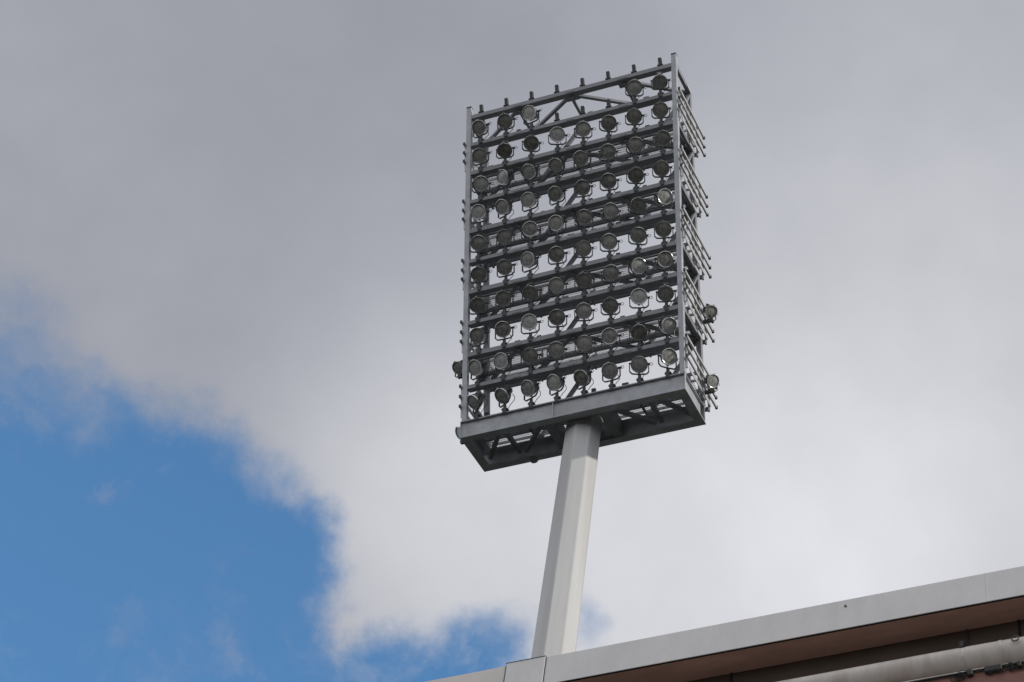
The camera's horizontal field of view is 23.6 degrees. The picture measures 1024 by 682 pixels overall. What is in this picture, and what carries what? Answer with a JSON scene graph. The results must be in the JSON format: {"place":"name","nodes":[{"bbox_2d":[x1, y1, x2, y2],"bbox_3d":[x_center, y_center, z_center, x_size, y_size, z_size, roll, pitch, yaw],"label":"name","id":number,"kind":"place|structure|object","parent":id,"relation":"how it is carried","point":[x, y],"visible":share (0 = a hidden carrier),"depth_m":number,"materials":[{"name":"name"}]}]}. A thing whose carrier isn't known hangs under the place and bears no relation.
{"place":"outdoors","nodes":[
{"label":"outdoors","id":0,"kind":"place"},
{"bbox_2d":[0,0,1023,681],"label":"sky","id":1,"kind":"structure","parent":0,"point":[232,232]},
{"bbox_3d":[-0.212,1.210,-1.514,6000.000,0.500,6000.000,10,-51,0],"label":"ground","id":2,"kind":"structure","parent":0,"visible":0},
{"bbox_2d":[458,52,717,657],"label":"floodlight mast","id":3,"kind":"object","parent":2,"relation":"on","point":[582,437],"visible":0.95,"depth_m":74.22,"materials":[{"name":"metal"}]},
{"bbox_2d":[452,360,462,377],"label":"floodlight","id":4,"kind":"object","parent":3,"relation":"attached to","point":[457,367],"visible":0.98,"depth_m":74.77,"materials":[{"name":"metal"}]},
{"bbox_2d":[455,427,462,443],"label":"floodlight","id":5,"kind":"object","parent":3,"relation":"attached to","point":[457,430],"visible":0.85,"depth_m":73.51,"materials":[{"name":"metal"}]},
{"bbox_2d":[467,390,487,418],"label":"floodlight","id":6,"kind":"object","parent":3,"relation":"attached to","point":[475,401],"visible":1,"depth_m":73.15,"materials":[{"name":"metal"}]},
{"bbox_2d":[468,359,487,385],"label":"floodlight","id":7,"kind":"object","parent":3,"relation":"attached to","point":[476,367],"visible":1,"depth_m":73.86,"materials":[{"name":"glass"}]},
{"bbox_2d":[469,327,490,352],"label":"floodlight","id":8,"kind":"object","parent":3,"relation":"attached to","point":[477,335],"visible":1,"depth_m":74.59,"materials":[{"name":"metal"}]},
{"bbox_2d":[469,295,490,321],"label":"floodlight","id":9,"kind":"object","parent":3,"relation":"attached to","point":[478,304],"visible":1,"depth_m":75.34,"materials":[{"name":"metal"}]},
{"bbox_2d":[470,264,490,290],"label":"floodlight","id":10,"kind":"object","parent":3,"relation":"attached to","point":[479,273],"visible":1,"depth_m":76.05,"materials":[{"name":"metal"}]},
{"bbox_2d":[469,234,491,259],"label":"floodlight","id":11,"kind":"object","parent":3,"relation":"attached to","point":[477,242],"visible":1,"depth_m":76.79,"materials":[{"name":"metal"}]},
{"bbox_2d":[470,203,491,229],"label":"floodlight","id":12,"kind":"object","parent":3,"relation":"attached to","point":[479,212],"visible":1,"depth_m":77.52,"materials":[{"name":"glass"}]},
{"bbox_2d":[472,119,489,142],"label":"floodlight","id":13,"kind":"object","parent":3,"relation":"attached to","point":[480,128],"visible":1,"depth_m":79.71,"materials":[{"name":"metal"}]},
{"bbox_2d":[472,147,490,170],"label":"floodlight","id":14,"kind":"object","parent":3,"relation":"attached to","point":[479,155],"visible":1,"depth_m":78.97,"materials":[{"name":"metal"}]},
{"bbox_2d":[472,175,493,199],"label":"floodlight","id":15,"kind":"object","parent":3,"relation":"attached to","point":[480,183],"visible":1,"depth_m":78.24,"materials":[{"name":"metal"}]},
{"bbox_2d":[493,352,514,379],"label":"floodlight","id":16,"kind":"object","parent":3,"relation":"attached to","point":[502,361],"visible":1,"depth_m":73.61,"materials":[{"name":"glass"}]},
{"bbox_2d":[494,384,514,412],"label":"floodlight","id":17,"kind":"object","parent":3,"relation":"attached to","point":[502,395],"visible":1,"depth_m":72.87,"materials":[{"name":"glass"}]},
{"bbox_2d":[495,199,513,223],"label":"floodlight","id":18,"kind":"object","parent":3,"relation":"attached to","point":[503,207],"visible":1,"depth_m":77.25,"materials":[{"name":"glass"}]},
{"bbox_2d":[495,320,516,347],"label":"floodlight","id":19,"kind":"object","parent":3,"relation":"attached to","point":[503,329],"visible":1,"depth_m":74.39,"materials":[{"name":"metal"}]},
{"bbox_2d":[495,289,516,315],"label":"floodlight","id":20,"kind":"object","parent":3,"relation":"attached to","point":[502,297],"visible":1,"depth_m":75.08,"materials":[{"name":"metal"}]},
{"bbox_2d":[497,169,515,193],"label":"floodlight","id":21,"kind":"object","parent":3,"relation":"attached to","point":[505,177],"visible":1,"depth_m":77.97,"materials":[{"name":"metal"}]},
{"bbox_2d":[496,228,517,253],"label":"floodlight","id":22,"kind":"object","parent":3,"relation":"attached to","point":[504,237],"visible":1,"depth_m":76.52,"materials":[{"name":"metal"}]},
{"bbox_2d":[496,140,517,164],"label":"floodlight","id":23,"kind":"object","parent":3,"relation":"attached to","point":[504,149],"visible":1,"depth_m":78.75,"materials":[{"name":"metal"}]},
{"bbox_2d":[497,258,517,283],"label":"floodlight","id":24,"kind":"object","parent":3,"relation":"attached to","point":[505,267],"visible":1,"depth_m":75.78,"materials":[{"name":"metal"}]},
{"bbox_2d":[497,113,517,136],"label":"floodlight","id":25,"kind":"object","parent":3,"relation":"attached to","point":[504,121],"visible":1,"depth_m":79.44,"materials":[{"name":"metal"}]},
{"bbox_2d":[520,251,540,277],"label":"floodlight","id":26,"kind":"object","parent":3,"relation":"attached to","point":[528,260],"visible":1,"depth_m":75.56,"materials":[{"name":"metal"}]},
{"bbox_2d":[521,379,540,406],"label":"floodlight","id":27,"kind":"object","parent":3,"relation":"attached to","point":[529,388],"visible":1,"depth_m":72.63,"materials":[{"name":"metal"}]},
{"bbox_2d":[521,191,540,217],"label":"floodlight","id":28,"kind":"object","parent":3,"relation":"attached to","point":[529,200],"visible":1,"depth_m":77.00,"materials":[{"name":"glass"}]},
{"bbox_2d":[522,163,540,187],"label":"floodlight","id":29,"kind":"object","parent":3,"relation":"attached to","point":[530,172],"visible":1,"depth_m":77.72,"materials":[{"name":"glass"}]},
{"bbox_2d":[520,347,543,373],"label":"floodlight","id":30,"kind":"object","parent":3,"relation":"attached to","point":[529,355],"visible":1,"depth_m":73.35,"materials":[{"name":"metal"}]},
{"bbox_2d":[521,313,542,341],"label":"floodlight","id":31,"kind":"object","parent":3,"relation":"attached to","point":[529,321],"visible":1,"depth_m":74.08,"materials":[{"name":"metal"}]},
{"bbox_2d":[522,105,541,129],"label":"floodlight","id":32,"kind":"object","parent":3,"relation":"attached to","point":[530,112],"visible":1,"depth_m":79.18,"materials":[{"name":"glass"}]},
{"bbox_2d":[521,220,543,247],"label":"floodlight","id":33,"kind":"object","parent":3,"relation":"attached to","point":[530,229],"visible":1,"depth_m":76.31,"materials":[{"name":"glass"}]},
{"bbox_2d":[522,282,543,308],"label":"floodlight","id":34,"kind":"object","parent":3,"relation":"attached to","point":[530,290],"visible":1,"depth_m":74.80,"materials":[{"name":"glass"}]},
{"bbox_2d":[522,134,543,158],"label":"floodlight","id":35,"kind":"object","parent":3,"relation":"attached to","point":[531,143],"visible":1,"depth_m":78.50,"materials":[{"name":"metal"}]},
{"bbox_2d":[546,374,566,400],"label":"floodlight","id":36,"kind":"object","parent":3,"relation":"attached to","point":[554,382],"visible":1,"depth_m":72.36,"materials":[{"name":"glass"}]},
{"bbox_2d":[548,185,567,210],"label":"floodlight","id":37,"kind":"object","parent":3,"relation":"attached to","point":[556,194],"visible":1,"depth_m":76.76,"materials":[{"name":"metal"}]},
{"bbox_2d":[548,155,567,180],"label":"floodlight","id":38,"kind":"object","parent":3,"relation":"attached to","point":[556,165],"visible":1,"depth_m":77.45,"materials":[{"name":"glass"}]},
{"bbox_2d":[547,340,569,367],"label":"floodlight","id":39,"kind":"object","parent":3,"relation":"attached to","point":[556,349],"visible":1,"depth_m":73.09,"materials":[{"name":"metal"}]},
{"bbox_2d":[548,276,568,302],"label":"floodlight","id":40,"kind":"object","parent":3,"relation":"attached to","point":[556,285],"visible":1,"depth_m":74.54,"materials":[{"name":"metal"}]},
{"bbox_2d":[548,214,569,240],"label":"floodlight","id":41,"kind":"object","parent":3,"relation":"attached to","point":[556,222],"visible":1,"depth_m":76.00,"materials":[{"name":"metal"}]},
{"bbox_2d":[548,245,569,271],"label":"floodlight","id":42,"kind":"object","parent":3,"relation":"attached to","point":[556,253],"visible":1,"depth_m":75.29,"materials":[{"name":"metal"}]},
{"bbox_2d":[548,126,569,151],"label":"floodlight","id":43,"kind":"object","parent":3,"relation":"attached to","point":[557,134],"visible":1,"depth_m":78.17,"materials":[{"name":"glass"}]},
{"bbox_2d":[548,308,570,334],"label":"floodlight","id":44,"kind":"object","parent":3,"relation":"attached to","point":[556,316],"visible":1,"depth_m":73.83,"materials":[{"name":"glass"}]},
{"bbox_2d":[573,366,593,394],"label":"floodlight","id":45,"kind":"object","parent":3,"relation":"attached to","point":[582,378],"visible":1,"depth_m":72.13,"materials":[{"name":"metal"}]},
{"bbox_2d":[573,150,593,174],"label":"floodlight","id":46,"kind":"object","parent":3,"relation":"attached to","point":[580,157],"visible":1,"depth_m":77.20,"materials":[{"name":"metal"}]},
{"bbox_2d":[574,270,595,296],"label":"floodlight","id":47,"kind":"object","parent":3,"relation":"attached to","point":[583,279],"visible":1,"depth_m":74.28,"materials":[{"name":"glass"}]},
{"bbox_2d":[574,302,595,328],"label":"floodlight","id":48,"kind":"object","parent":3,"relation":"attached to","point":[583,310],"visible":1,"depth_m":73.56,"materials":[{"name":"metal"}]},
{"bbox_2d":[573,239,596,265],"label":"floodlight","id":49,"kind":"object","parent":3,"relation":"attached to","point":[582,248],"visible":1,"depth_m":75.01,"materials":[{"name":"metal"}]},
{"bbox_2d":[574,179,595,203],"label":"floodlight","id":50,"kind":"object","parent":3,"relation":"attached to","point":[582,187],"visible":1,"depth_m":76.48,"materials":[{"name":"glass"}]},
{"bbox_2d":[574,120,595,144],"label":"floodlight","id":51,"kind":"object","parent":3,"relation":"attached to","point":[582,128],"visible":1,"depth_m":77.91,"materials":[{"name":"metal"}]},
{"bbox_2d":[574,208,596,234],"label":"floodlight","id":52,"kind":"object","parent":3,"relation":"attached to","point":[583,216],"visible":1,"depth_m":75.73,"materials":[{"name":"metal"}]},
{"bbox_2d":[574,334,597,361],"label":"floodlight","id":53,"kind":"object","parent":3,"relation":"attached to","point":[584,343],"visible":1,"depth_m":72.83,"materials":[{"name":"metal"}]},
{"bbox_2d":[598,143,620,167],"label":"floodlight","id":54,"kind":"object","parent":3,"relation":"attached to","point":[607,151],"visible":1,"depth_m":76.94,"materials":[{"name":"glass"}]},
{"bbox_2d":[599,114,620,138],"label":"floodlight","id":55,"kind":"object","parent":3,"relation":"attached to","point":[609,122],"visible":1,"depth_m":77.68,"materials":[{"name":"glass"}]},
{"bbox_2d":[599,172,621,197],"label":"floodlight","id":56,"kind":"object","parent":3,"relation":"attached to","point":[608,181],"visible":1,"depth_m":76.23,"materials":[{"name":"metal"}]},
{"bbox_2d":[599,232,622,258],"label":"floodlight","id":57,"kind":"object","parent":3,"relation":"attached to","point":[608,241],"visible":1,"depth_m":74.76,"materials":[{"name":"metal"}]},
{"bbox_2d":[600,202,622,227],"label":"floodlight","id":58,"kind":"object","parent":3,"relation":"attached to","point":[610,210],"visible":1,"depth_m":75.47,"materials":[{"name":"glass"}]},
{"bbox_2d":[600,296,623,322],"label":"floodlight","id":59,"kind":"object","parent":3,"relation":"attached to","point":[609,305],"visible":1,"depth_m":73.30,"materials":[{"name":"glass"}]},
{"bbox_2d":[601,361,623,388],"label":"floodlight","id":60,"kind":"object","parent":3,"relation":"attached to","point":[609,370],"visible":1,"depth_m":71.85,"materials":[{"name":"metal"}]},
{"bbox_2d":[601,327,623,355],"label":"floodlight","id":61,"kind":"object","parent":3,"relation":"attached to","point":[609,336],"visible":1,"depth_m":72.60,"materials":[{"name":"metal"}]},
{"bbox_2d":[601,264,623,290],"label":"floodlight","id":62,"kind":"object","parent":3,"relation":"attached to","point":[611,272],"visible":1,"depth_m":74.02,"materials":[{"name":"metal"}]},
{"bbox_2d":[625,107,646,131],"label":"floodlight","id":63,"kind":"object","parent":3,"relation":"attached to","point":[633,115],"visible":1,"depth_m":77.40,"materials":[{"name":"metal"}]},
{"bbox_2d":[625,79,646,102],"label":"floodlight","id":64,"kind":"object","parent":3,"relation":"attached to","point":[634,87],"visible":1,"depth_m":78.11,"materials":[{"name":"metal"}]},
{"bbox_2d":[626,136,647,160],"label":"floodlight","id":65,"kind":"object","parent":3,"relation":"attached to","point":[636,144],"visible":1,"depth_m":76.66,"materials":[{"name":"metal"}]},
{"bbox_2d":[626,166,648,190],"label":"floodlight","id":66,"kind":"object","parent":3,"relation":"attached to","point":[636,175],"visible":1,"depth_m":75.99,"materials":[{"name":"metal"}]},
{"bbox_2d":[627,196,648,221],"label":"floodlight","id":67,"kind":"object","parent":3,"relation":"attached to","point":[638,205],"visible":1,"depth_m":75.22,"materials":[{"name":"metal"}]},
{"bbox_2d":[628,257,649,283],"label":"floodlight","id":68,"kind":"object","parent":3,"relation":"attached to","point":[638,265],"visible":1,"depth_m":73.77,"materials":[{"name":"metal"}]},
{"bbox_2d":[628,226,650,252],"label":"floodlight","id":69,"kind":"object","parent":3,"relation":"attached to","point":[638,234],"visible":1,"depth_m":74.48,"materials":[{"name":"metal"}]},
{"bbox_2d":[629,355,652,382],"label":"floodlight","id":70,"kind":"object","parent":3,"relation":"attached to","point":[639,364],"visible":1,"depth_m":71.59,"materials":[{"name":"metal"}]},
{"bbox_2d":[629,321,652,349],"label":"floodlight","id":71,"kind":"object","parent":3,"relation":"attached to","point":[638,332],"visible":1,"depth_m":72.33,"materials":[{"name":"glass"}]},
{"bbox_2d":[629,287,652,316],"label":"floodlight","id":72,"kind":"object","parent":3,"relation":"attached to","point":[638,296],"visible":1,"depth_m":73.03,"materials":[{"name":"metal"}]},
{"bbox_2d":[650,72,669,96],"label":"floodlight","id":73,"kind":"object","parent":3,"relation":"attached to","point":[659,81],"visible":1,"depth_m":77.85,"materials":[{"name":"metal"}]},
{"bbox_2d":[651,101,671,125],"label":"floodlight","id":74,"kind":"object","parent":3,"relation":"attached to","point":[659,109],"visible":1,"depth_m":77.13,"materials":[{"name":"metal"}]},
{"bbox_2d":[652,159,673,184],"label":"floodlight","id":75,"kind":"object","parent":3,"relation":"attached to","point":[661,168],"visible":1,"depth_m":75.68,"materials":[{"name":"metal"}]},
{"bbox_2d":[653,129,672,154],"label":"floodlight","id":76,"kind":"object","parent":3,"relation":"attached to","point":[663,138],"visible":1,"depth_m":76.40,"materials":[{"name":"metal"}]},
{"bbox_2d":[654,188,674,214],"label":"floodlight","id":77,"kind":"object","parent":3,"relation":"attached to","point":[664,196],"visible":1,"depth_m":74.96,"materials":[{"name":"metal"}]},
{"bbox_2d":[654,220,675,245],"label":"floodlight","id":78,"kind":"object","parent":3,"relation":"attached to","point":[663,229],"visible":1,"depth_m":74.23,"materials":[{"name":"metal"}]},
{"bbox_2d":[654,250,676,277],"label":"floodlight","id":79,"kind":"object","parent":3,"relation":"attached to","point":[665,259],"visible":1,"depth_m":73.55,"materials":[{"name":"metal"}]},
{"bbox_2d":[656,282,676,309],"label":"floodlight","id":80,"kind":"object","parent":3,"relation":"attached to","point":[665,293],"visible":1,"depth_m":72.78,"materials":[{"name":"metal"}]},
{"bbox_2d":[658,315,676,342],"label":"floodlight","id":81,"kind":"object","parent":3,"relation":"attached to","point":[667,325],"visible":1,"depth_m":72.05,"materials":[{"name":"metal"}]},
{"bbox_2d":[657,347,679,376],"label":"floodlight","id":82,"kind":"object","parent":3,"relation":"attached to","point":[668,356],"visible":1,"depth_m":71.33,"materials":[{"name":"glass"}]},
{"bbox_2d":[702,303,717,323],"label":"floodlight","id":83,"kind":"object","parent":3,"relation":"attached to","point":[710,311],"visible":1,"depth_m":73.82,"materials":[{"name":"glass"}]},
{"bbox_2d":[704,373,719,394],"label":"floodlight","id":84,"kind":"object","parent":3,"relation":"attached to","point":[711,381],"visible":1,"depth_m":72.14,"materials":[{"name":"glass"}]},
{"bbox_2d":[426,566,1023,681],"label":"stand building","id":85,"kind":"structure","parent":2,"relation":"on","point":[968,629],"depth_m":21.87,"materials":[{"name":"metal"}]}
]}

